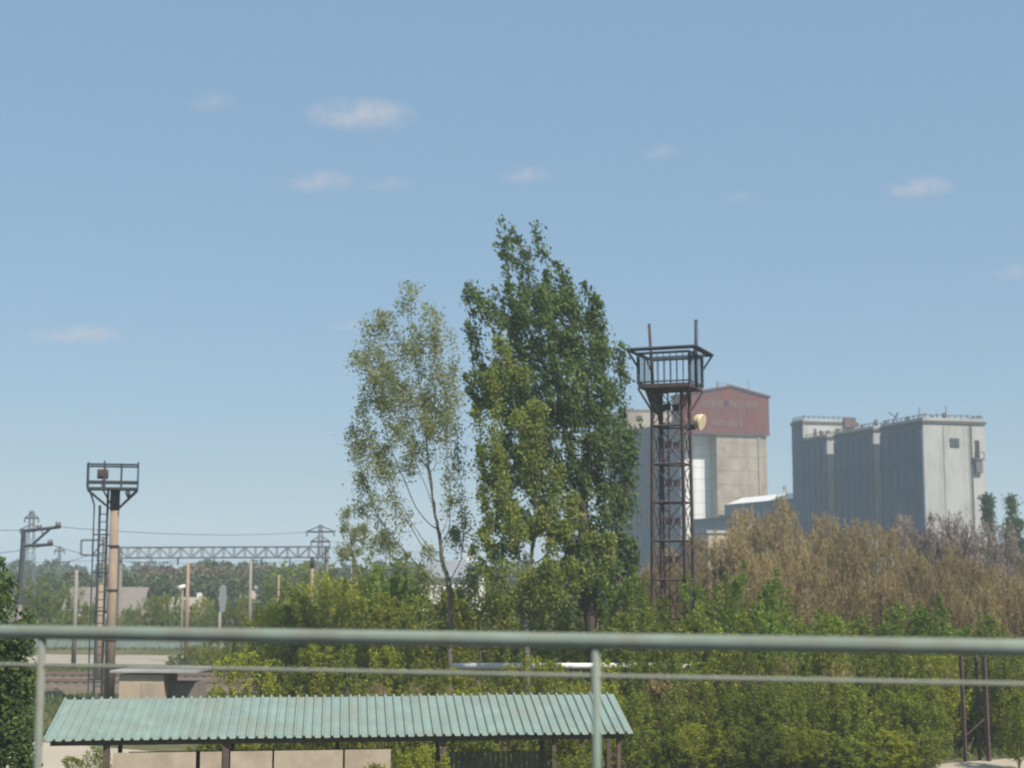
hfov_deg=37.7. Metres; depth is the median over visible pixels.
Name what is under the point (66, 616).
shrub
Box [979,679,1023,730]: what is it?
shrub
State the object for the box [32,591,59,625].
shrub
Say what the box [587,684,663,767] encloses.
shrub
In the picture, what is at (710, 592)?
bare tree
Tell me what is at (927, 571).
bare tree
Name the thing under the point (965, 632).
shrub
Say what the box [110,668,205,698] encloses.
kiosk
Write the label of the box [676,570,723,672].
shrub
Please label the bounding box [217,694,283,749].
shrub
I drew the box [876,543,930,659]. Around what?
bare tree
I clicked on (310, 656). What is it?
shrub
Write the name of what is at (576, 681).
shrub
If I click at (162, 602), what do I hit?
shrub
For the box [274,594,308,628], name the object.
shrub
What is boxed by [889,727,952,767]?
shrub
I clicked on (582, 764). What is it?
shrub
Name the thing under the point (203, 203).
sky
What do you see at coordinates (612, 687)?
shrub
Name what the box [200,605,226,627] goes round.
shrub
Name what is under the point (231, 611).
shrub
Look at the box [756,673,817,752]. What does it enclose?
shrub
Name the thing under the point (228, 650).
shrub
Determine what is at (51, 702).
grass
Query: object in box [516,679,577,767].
shrub
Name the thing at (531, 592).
young tree
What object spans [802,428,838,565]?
silo block
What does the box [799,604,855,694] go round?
shrub
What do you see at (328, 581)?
shrub
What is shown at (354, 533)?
young tree
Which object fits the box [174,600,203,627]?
shrub
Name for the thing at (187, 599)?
utility pole
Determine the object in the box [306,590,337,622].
shrub
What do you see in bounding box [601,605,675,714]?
shrub
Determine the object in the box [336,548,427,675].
shrub
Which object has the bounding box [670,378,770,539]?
workhouse
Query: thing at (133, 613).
shrub
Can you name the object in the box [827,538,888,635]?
bare tree
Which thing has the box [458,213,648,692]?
poplar
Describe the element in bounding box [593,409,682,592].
silo block
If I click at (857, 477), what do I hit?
silo block
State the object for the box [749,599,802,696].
shrub
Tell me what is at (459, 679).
shrub
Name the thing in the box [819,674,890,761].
shrub
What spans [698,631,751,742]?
shrub
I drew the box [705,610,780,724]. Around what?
shrub
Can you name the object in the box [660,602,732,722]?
shrub
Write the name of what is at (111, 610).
lighting mast
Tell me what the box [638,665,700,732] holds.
shrub
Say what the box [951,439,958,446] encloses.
window pane
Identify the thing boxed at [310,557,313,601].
utility pole
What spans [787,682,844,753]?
shrub
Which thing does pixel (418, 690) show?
shrub
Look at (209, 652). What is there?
shrub
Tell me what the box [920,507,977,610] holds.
bare tree
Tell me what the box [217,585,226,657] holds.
railway signal
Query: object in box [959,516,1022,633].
bare tree
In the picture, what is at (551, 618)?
shrub
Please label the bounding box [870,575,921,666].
bare tree
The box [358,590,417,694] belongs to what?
shrub
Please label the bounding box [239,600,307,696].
shrub
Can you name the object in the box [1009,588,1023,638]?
bare tree
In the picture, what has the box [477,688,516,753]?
shrub
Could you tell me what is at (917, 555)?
bare tree
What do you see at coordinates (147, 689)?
door
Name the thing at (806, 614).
bare tree
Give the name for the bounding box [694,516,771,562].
annex
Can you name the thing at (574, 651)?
shrub
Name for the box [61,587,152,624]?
house
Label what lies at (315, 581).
shrub
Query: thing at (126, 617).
shrub
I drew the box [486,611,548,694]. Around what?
shrub
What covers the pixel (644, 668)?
shrub
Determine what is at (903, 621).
shrub
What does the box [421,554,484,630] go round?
house
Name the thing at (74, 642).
utility pole
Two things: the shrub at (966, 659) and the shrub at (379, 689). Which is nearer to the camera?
the shrub at (379, 689)
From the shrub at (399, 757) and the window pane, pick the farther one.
the window pane
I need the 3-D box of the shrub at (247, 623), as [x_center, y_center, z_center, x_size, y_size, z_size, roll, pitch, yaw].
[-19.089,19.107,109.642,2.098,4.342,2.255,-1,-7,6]
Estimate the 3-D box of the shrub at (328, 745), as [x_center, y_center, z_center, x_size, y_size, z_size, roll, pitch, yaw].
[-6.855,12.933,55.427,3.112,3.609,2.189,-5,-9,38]
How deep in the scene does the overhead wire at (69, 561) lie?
172.55 m
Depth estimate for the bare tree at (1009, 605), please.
88.46 m
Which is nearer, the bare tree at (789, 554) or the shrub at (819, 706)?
the shrub at (819, 706)
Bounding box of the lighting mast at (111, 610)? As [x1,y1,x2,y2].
[86,461,138,699]
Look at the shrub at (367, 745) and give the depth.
55.06 m
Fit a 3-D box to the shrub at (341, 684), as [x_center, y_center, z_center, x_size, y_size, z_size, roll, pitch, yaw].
[-6.530,13.206,62.312,2.822,4.721,3.252,5,-9,-36]
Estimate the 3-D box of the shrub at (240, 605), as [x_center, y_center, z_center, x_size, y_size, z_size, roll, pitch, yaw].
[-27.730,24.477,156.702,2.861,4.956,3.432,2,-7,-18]
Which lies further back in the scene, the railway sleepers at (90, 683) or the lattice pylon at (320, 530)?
the lattice pylon at (320, 530)
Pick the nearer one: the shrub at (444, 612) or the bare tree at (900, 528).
the shrub at (444, 612)
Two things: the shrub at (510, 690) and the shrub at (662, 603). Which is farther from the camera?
the shrub at (662, 603)
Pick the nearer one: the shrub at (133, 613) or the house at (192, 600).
the shrub at (133, 613)
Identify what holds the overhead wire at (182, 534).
attached to the catenary mast at (23, 545)
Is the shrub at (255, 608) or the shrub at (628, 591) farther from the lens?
the shrub at (255, 608)
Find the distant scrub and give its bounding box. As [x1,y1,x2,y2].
[0,559,1006,617]
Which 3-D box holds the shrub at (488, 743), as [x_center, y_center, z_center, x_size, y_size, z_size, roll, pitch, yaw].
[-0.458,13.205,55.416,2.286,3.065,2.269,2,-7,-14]
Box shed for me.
[43,692,632,767]
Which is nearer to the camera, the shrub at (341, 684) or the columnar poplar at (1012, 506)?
the shrub at (341, 684)
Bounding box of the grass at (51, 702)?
[0,641,323,735]
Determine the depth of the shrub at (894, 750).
56.65 m
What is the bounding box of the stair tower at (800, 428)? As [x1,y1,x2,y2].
[790,415,858,557]
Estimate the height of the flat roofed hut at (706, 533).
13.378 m
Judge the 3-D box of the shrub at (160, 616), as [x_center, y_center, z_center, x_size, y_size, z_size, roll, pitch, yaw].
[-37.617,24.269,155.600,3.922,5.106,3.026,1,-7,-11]
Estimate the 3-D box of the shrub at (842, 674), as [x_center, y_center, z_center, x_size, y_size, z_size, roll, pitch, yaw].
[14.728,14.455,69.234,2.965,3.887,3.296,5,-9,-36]
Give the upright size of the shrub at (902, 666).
4.998 m
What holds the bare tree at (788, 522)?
on the ground at (176, 747)
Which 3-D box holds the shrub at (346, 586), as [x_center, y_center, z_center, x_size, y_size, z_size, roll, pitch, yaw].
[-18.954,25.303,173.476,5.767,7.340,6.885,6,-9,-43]
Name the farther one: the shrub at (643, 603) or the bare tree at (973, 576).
the bare tree at (973, 576)
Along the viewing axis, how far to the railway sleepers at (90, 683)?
97.25 m
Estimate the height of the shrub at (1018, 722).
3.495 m
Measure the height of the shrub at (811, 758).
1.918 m
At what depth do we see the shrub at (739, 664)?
64.71 m
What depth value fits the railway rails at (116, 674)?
103.76 m
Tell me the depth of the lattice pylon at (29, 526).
208.94 m
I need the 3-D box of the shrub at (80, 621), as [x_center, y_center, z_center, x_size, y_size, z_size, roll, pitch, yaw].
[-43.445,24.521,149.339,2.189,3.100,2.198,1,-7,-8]
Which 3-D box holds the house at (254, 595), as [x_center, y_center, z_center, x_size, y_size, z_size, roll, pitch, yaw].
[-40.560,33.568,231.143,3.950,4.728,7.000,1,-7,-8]
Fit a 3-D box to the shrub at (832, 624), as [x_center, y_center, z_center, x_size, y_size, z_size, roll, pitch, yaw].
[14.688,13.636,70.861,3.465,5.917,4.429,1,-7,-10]
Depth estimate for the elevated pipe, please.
69.82 m
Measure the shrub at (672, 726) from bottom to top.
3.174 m
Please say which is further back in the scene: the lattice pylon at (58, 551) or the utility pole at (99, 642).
the lattice pylon at (58, 551)
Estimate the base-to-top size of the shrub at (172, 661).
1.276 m
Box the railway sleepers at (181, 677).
[45,675,563,680]
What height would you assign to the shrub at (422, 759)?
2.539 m
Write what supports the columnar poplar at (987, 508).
on the ground at (176, 747)
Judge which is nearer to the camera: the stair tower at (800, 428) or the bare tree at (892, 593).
the bare tree at (892, 593)
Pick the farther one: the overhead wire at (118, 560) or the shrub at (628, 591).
the overhead wire at (118, 560)
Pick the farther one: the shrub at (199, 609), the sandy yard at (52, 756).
the shrub at (199, 609)
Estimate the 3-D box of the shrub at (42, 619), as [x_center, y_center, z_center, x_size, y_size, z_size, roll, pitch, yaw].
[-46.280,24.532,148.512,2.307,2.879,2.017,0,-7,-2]
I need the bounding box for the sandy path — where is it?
[936,757,1023,767]
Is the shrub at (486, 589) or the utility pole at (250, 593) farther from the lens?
the utility pole at (250, 593)
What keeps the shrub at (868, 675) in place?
on the ground at (176, 747)
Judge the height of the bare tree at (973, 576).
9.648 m
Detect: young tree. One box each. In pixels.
[331,506,370,679]
[461,334,624,744]
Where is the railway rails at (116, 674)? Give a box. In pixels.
[36,672,488,677]
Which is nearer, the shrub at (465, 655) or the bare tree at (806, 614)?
the shrub at (465, 655)
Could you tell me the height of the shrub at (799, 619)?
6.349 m
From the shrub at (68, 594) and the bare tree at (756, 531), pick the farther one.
the shrub at (68, 594)
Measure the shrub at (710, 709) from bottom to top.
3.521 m
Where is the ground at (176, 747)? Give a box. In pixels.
[0,571,1023,767]
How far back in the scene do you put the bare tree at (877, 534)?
111.80 m
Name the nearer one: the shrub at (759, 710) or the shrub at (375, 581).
the shrub at (759, 710)
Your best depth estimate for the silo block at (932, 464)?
282.63 m
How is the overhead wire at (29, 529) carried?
attached to the catenary mast at (23, 545)
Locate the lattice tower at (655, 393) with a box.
[626,320,713,681]
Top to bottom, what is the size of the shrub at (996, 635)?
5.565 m
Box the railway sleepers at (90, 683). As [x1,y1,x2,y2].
[36,682,480,687]
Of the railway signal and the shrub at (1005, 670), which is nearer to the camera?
the shrub at (1005, 670)
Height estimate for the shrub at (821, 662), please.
5.087 m
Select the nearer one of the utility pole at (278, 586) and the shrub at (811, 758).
the shrub at (811, 758)
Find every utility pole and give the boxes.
[65,570,87,668]
[95,583,102,679]
[184,563,189,661]
[248,560,251,621]
[277,575,279,601]
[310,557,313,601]
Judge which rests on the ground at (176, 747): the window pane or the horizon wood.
the horizon wood
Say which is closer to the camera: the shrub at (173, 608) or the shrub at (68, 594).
the shrub at (173, 608)
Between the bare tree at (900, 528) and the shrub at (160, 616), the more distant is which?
the shrub at (160, 616)
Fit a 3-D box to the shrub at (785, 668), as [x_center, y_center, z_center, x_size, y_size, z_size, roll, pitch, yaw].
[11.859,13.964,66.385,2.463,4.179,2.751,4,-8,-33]
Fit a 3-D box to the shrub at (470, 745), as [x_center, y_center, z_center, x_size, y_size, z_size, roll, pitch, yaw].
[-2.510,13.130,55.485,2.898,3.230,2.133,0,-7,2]
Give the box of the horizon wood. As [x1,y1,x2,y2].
[5,558,560,580]
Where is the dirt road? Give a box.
[23,654,340,664]
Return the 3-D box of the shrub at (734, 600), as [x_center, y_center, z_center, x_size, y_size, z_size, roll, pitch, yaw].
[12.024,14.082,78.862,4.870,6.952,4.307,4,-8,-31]
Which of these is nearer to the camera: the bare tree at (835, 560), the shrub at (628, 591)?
the shrub at (628, 591)
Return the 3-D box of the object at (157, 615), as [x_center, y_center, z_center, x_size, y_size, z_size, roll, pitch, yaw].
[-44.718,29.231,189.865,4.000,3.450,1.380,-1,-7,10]
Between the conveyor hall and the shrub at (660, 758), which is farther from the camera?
the conveyor hall
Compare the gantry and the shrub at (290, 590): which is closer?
the shrub at (290, 590)
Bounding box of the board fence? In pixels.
[29,639,263,648]
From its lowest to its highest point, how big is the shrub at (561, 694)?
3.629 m
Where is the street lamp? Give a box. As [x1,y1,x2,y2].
[178,584,185,655]
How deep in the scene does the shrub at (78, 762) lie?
51.66 m
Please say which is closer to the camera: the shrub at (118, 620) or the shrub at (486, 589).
the shrub at (486, 589)
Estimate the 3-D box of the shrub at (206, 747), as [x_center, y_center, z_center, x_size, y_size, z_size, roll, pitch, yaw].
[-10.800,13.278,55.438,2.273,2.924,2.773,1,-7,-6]
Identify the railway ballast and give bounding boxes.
[12,683,531,692]
[45,677,348,679]
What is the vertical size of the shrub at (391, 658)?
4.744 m
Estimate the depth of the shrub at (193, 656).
115.68 m
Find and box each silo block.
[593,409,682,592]
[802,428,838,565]
[833,419,886,548]
[879,406,987,584]
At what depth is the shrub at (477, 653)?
76.54 m
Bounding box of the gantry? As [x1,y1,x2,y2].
[116,546,330,625]
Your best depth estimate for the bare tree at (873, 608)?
88.99 m
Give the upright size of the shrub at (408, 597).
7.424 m
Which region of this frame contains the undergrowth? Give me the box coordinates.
[561,710,1023,767]
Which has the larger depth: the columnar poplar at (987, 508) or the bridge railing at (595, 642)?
the columnar poplar at (987, 508)
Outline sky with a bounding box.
[0,0,1023,570]
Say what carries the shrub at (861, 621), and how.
on the ground at (176, 747)
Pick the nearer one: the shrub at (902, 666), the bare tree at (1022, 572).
the shrub at (902, 666)
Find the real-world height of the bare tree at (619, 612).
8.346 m
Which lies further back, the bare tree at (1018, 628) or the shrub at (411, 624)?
the bare tree at (1018, 628)
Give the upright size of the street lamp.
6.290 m
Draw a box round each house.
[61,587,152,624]
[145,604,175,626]
[170,593,210,621]
[235,586,261,617]
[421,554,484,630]
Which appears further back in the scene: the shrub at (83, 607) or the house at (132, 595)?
the house at (132, 595)
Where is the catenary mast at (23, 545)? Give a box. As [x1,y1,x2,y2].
[15,522,60,620]
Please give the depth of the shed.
48.26 m
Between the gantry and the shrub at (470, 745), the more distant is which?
the gantry
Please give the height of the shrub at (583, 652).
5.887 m
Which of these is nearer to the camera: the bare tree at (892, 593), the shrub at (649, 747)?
the shrub at (649, 747)
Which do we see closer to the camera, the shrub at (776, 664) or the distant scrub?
the shrub at (776, 664)
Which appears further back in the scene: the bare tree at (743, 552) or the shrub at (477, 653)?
the bare tree at (743, 552)
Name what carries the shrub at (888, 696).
on the ground at (176, 747)
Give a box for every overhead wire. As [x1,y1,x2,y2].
[0,528,49,530]
[5,556,145,562]
[36,553,94,565]
[53,545,177,562]
[63,527,316,534]
[133,560,309,563]
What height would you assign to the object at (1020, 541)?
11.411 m
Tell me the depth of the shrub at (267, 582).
172.47 m
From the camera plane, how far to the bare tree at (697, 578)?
94.30 m
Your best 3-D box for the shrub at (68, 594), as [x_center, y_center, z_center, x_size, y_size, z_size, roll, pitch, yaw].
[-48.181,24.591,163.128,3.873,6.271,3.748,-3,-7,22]
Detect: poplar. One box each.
[333,280,487,694]
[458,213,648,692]
[977,491,1001,577]
[999,492,1023,620]
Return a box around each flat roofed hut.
[679,530,747,606]
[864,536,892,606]
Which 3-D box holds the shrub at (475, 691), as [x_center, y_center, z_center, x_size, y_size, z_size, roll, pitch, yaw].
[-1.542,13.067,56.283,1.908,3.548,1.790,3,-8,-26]
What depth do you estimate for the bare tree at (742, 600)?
88.95 m
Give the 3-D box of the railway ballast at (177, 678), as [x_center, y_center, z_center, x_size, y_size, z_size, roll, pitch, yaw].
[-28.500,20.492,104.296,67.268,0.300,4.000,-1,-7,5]
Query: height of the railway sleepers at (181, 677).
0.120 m
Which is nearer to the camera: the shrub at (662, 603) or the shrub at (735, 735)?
the shrub at (735, 735)
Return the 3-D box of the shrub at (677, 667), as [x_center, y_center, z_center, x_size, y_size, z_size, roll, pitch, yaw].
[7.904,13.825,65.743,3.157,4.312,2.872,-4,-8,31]
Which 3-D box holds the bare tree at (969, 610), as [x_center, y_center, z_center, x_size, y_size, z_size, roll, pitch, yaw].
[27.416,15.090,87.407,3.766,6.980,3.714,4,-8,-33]
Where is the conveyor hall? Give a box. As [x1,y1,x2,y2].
[724,493,793,552]
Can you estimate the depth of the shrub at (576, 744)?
54.90 m
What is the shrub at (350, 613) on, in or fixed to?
on the ground at (176, 747)
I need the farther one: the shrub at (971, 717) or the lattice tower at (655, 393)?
the lattice tower at (655, 393)
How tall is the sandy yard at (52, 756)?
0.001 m
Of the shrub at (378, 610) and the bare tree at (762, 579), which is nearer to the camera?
the shrub at (378, 610)
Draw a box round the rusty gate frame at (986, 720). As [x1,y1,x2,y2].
[958,655,990,761]
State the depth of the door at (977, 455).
283.70 m
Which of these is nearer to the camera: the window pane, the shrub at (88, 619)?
the shrub at (88, 619)
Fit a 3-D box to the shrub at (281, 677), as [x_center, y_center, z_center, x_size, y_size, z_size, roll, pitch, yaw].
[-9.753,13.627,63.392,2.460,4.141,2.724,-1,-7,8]
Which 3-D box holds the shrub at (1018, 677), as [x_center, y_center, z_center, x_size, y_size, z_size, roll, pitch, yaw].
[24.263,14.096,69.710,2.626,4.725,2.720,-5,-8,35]
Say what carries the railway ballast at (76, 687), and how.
on the ground at (176, 747)
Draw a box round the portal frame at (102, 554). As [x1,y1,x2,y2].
[80,538,104,624]
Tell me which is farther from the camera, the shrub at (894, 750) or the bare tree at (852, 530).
the bare tree at (852, 530)
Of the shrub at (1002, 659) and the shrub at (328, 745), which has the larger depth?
the shrub at (1002, 659)
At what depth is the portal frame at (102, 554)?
158.93 m
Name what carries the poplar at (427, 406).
on the ground at (176, 747)
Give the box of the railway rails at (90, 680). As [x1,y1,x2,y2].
[36,678,565,684]
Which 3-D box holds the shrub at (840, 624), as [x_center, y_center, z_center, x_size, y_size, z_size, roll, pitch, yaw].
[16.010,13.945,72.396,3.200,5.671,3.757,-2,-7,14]
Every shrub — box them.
[11,574,52,622]
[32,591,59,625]
[35,617,53,625]
[51,581,88,625]
[54,608,77,625]
[61,746,112,767]
[68,615,85,625]
[81,597,95,624]
[82,604,102,625]
[105,610,123,625]
[119,604,133,626]
[127,607,144,626]
[130,593,167,626]
[150,594,170,626]
[162,591,184,626]
[164,653,186,665]
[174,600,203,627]
[183,644,206,665]
[186,737,246,750]
[191,595,215,627]
[196,642,223,672]
[196,653,223,670]
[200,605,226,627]
[207,650,284,749]
[214,597,239,627]
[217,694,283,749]
[221,642,242,666]
[233,595,257,627]
[235,616,262,666]
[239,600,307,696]
[241,600,266,627]
[256,558,321,608]
[260,584,321,687]
[263,658,304,749]
[267,694,317,749]
[270,597,349,696]
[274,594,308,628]
[284,686,350,749]
[289,584,375,696]
[293,571,362,685]
[293,644,344,746]
[297,563,342,612]
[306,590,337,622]
[329,644,387,748]
[331,573,362,627]
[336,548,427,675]
[344,693,399,759]
[346,562,432,687]
[356,571,408,613]
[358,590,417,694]
[360,645,405,744]
[363,750,415,767]
[370,594,444,695]
[376,567,435,693]
[381,575,428,630]
[384,689,439,767]
[400,744,451,767]
[401,655,454,745]
[405,695,482,767]
[417,588,477,695]
[430,578,476,690]
[436,585,477,686]
[443,591,522,694]
[443,666,474,695]
[447,685,494,767]
[454,564,517,691]
[474,733,528,767]
[477,555,574,683]
[481,665,526,748]
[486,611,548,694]
[498,655,568,745]
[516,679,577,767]
[533,659,588,759]
[535,557,586,692]
[535,683,602,762]
[545,609,588,694]
[551,744,605,767]
[557,684,605,767]
[581,608,635,689]
[582,583,662,684]
[583,658,623,754]
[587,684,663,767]
[591,564,653,727]
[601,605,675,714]
[620,650,680,739]
[622,691,669,761]
[623,733,695,767]
[629,599,694,722]
[646,595,707,720]
[651,687,699,761]
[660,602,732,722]
[660,650,728,742]
[665,722,730,767]
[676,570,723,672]
[682,680,746,758]
[694,718,759,767]
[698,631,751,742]
[704,585,766,657]
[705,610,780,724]
[716,559,754,682]
[725,681,781,760]
[726,651,780,739]
[741,717,798,767]
[744,567,802,663]
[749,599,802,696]
[754,725,831,767]
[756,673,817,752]
[758,597,813,666]
[758,652,824,736]
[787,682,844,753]
[791,730,849,767]
[794,610,861,729]
[794,634,850,739]
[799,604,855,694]
[814,616,864,732]
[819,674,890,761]
[824,729,884,767]
[841,653,905,742]
[844,610,892,715]
[854,614,910,716]
[860,635,921,742]
[866,728,922,767]
[873,679,927,756]
[876,594,956,711]
[886,599,944,679]
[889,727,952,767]
[890,684,954,767]
[895,654,971,742]
[897,632,958,728]
[925,627,999,720]
[930,612,1003,674]
[953,655,1013,748]
[970,613,1022,700]
[973,656,1023,749]
[980,656,1022,726]
[990,686,1023,767]
[1007,638,1023,698]
[1009,665,1023,706]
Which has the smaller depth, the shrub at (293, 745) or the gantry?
the shrub at (293, 745)
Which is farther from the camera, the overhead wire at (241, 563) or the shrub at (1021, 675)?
the overhead wire at (241, 563)
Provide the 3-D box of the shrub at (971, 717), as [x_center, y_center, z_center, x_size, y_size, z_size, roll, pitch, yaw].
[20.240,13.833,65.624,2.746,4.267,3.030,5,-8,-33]
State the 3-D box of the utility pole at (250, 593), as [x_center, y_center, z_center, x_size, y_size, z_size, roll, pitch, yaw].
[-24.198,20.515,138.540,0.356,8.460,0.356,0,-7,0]
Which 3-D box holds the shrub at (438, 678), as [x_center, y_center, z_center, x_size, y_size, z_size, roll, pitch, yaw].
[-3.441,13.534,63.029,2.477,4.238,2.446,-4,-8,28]
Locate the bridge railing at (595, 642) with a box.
[0,625,1023,767]
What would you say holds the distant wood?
on the ground at (176, 747)
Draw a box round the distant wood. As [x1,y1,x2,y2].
[0,562,964,610]
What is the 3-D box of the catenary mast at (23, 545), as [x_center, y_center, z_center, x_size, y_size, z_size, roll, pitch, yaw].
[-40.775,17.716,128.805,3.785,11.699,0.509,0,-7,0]
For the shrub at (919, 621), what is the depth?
74.80 m
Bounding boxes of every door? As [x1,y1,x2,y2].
[141,683,155,698]
[975,440,979,457]
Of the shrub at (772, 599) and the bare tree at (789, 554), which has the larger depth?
the bare tree at (789, 554)
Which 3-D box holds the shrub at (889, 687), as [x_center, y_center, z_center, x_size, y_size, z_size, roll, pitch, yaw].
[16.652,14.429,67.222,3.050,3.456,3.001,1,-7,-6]
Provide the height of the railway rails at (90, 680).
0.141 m
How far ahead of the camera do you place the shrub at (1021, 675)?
65.64 m
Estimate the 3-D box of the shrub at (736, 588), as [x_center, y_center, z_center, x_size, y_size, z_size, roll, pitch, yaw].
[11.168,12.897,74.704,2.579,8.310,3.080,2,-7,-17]
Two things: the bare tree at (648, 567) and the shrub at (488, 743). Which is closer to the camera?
the shrub at (488, 743)
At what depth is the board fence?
144.15 m
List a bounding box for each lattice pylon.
[20,511,42,618]
[54,546,64,576]
[306,525,334,577]
[384,527,393,577]
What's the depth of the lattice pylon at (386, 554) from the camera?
228.48 m
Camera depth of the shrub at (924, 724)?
59.36 m
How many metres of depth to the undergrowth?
63.20 m
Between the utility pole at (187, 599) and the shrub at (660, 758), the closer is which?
the shrub at (660, 758)
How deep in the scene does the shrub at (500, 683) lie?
64.31 m
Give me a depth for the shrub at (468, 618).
90.81 m
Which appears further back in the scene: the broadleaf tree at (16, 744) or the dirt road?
the dirt road
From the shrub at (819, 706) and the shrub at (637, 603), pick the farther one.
the shrub at (637, 603)
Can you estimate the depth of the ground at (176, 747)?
83.07 m
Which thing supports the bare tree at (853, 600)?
on the ground at (176, 747)
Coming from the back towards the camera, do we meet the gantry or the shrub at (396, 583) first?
the gantry
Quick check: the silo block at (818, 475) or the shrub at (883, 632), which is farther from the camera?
the silo block at (818, 475)
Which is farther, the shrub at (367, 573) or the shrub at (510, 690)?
the shrub at (367, 573)
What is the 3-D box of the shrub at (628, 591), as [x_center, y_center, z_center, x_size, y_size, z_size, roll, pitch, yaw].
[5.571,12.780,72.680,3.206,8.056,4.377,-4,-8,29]
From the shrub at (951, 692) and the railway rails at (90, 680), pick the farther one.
the railway rails at (90, 680)
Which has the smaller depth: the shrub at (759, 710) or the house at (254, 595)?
the shrub at (759, 710)
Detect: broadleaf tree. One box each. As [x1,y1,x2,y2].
[0,556,49,767]
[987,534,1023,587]
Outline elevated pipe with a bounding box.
[453,663,690,699]
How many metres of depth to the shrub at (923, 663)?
69.47 m
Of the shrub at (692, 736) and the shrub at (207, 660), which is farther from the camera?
the shrub at (207, 660)
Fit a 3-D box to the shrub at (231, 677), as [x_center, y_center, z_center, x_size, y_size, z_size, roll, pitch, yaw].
[-11.174,13.297,62.255,3.340,4.524,2.605,4,-8,-31]
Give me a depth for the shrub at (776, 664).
64.34 m
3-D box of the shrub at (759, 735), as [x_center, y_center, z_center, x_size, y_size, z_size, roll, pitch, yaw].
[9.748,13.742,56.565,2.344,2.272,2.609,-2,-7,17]
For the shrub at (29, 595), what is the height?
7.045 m
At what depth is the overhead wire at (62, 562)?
153.65 m
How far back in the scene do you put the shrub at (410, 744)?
55.09 m
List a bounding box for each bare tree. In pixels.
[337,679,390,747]
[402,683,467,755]
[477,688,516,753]
[606,570,649,629]
[633,544,689,631]
[638,533,711,632]
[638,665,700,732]
[686,534,737,614]
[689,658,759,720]
[696,575,747,633]
[707,522,774,617]
[713,569,758,628]
[724,504,790,622]
[747,531,816,620]
[747,553,816,655]
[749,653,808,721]
[763,486,845,607]
[767,547,831,635]
[781,526,857,624]
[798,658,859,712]
[810,512,868,617]
[811,570,869,636]
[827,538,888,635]
[833,564,898,668]
[850,516,902,616]
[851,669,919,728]
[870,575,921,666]
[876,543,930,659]
[883,507,956,621]
[904,538,964,624]
[912,552,978,656]
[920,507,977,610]
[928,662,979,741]
[931,542,1007,633]
[944,583,1012,638]
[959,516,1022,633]
[966,560,1023,657]
[971,571,1023,660]
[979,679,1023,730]
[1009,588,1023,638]
[1010,561,1023,624]
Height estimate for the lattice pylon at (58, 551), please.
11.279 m
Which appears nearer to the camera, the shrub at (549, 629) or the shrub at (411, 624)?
the shrub at (411, 624)
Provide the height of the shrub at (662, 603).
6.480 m
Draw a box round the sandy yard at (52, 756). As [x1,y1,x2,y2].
[2,742,143,767]
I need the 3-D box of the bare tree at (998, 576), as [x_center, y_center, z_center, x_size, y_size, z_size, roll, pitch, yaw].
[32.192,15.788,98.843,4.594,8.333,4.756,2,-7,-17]
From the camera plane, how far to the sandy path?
60.56 m
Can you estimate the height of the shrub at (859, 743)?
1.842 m
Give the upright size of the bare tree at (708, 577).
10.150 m
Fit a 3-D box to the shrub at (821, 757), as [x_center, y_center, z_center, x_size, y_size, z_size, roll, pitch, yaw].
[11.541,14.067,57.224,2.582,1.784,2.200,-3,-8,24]
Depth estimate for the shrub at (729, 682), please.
67.99 m
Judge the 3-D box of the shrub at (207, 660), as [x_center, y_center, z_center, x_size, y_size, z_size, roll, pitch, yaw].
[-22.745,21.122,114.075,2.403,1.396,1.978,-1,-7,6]
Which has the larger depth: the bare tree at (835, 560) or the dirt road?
the dirt road
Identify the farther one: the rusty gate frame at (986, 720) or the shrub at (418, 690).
the rusty gate frame at (986, 720)
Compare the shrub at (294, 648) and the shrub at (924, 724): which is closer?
the shrub at (924, 724)
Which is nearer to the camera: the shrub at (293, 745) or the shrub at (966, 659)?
the shrub at (293, 745)
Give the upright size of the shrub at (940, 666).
4.642 m

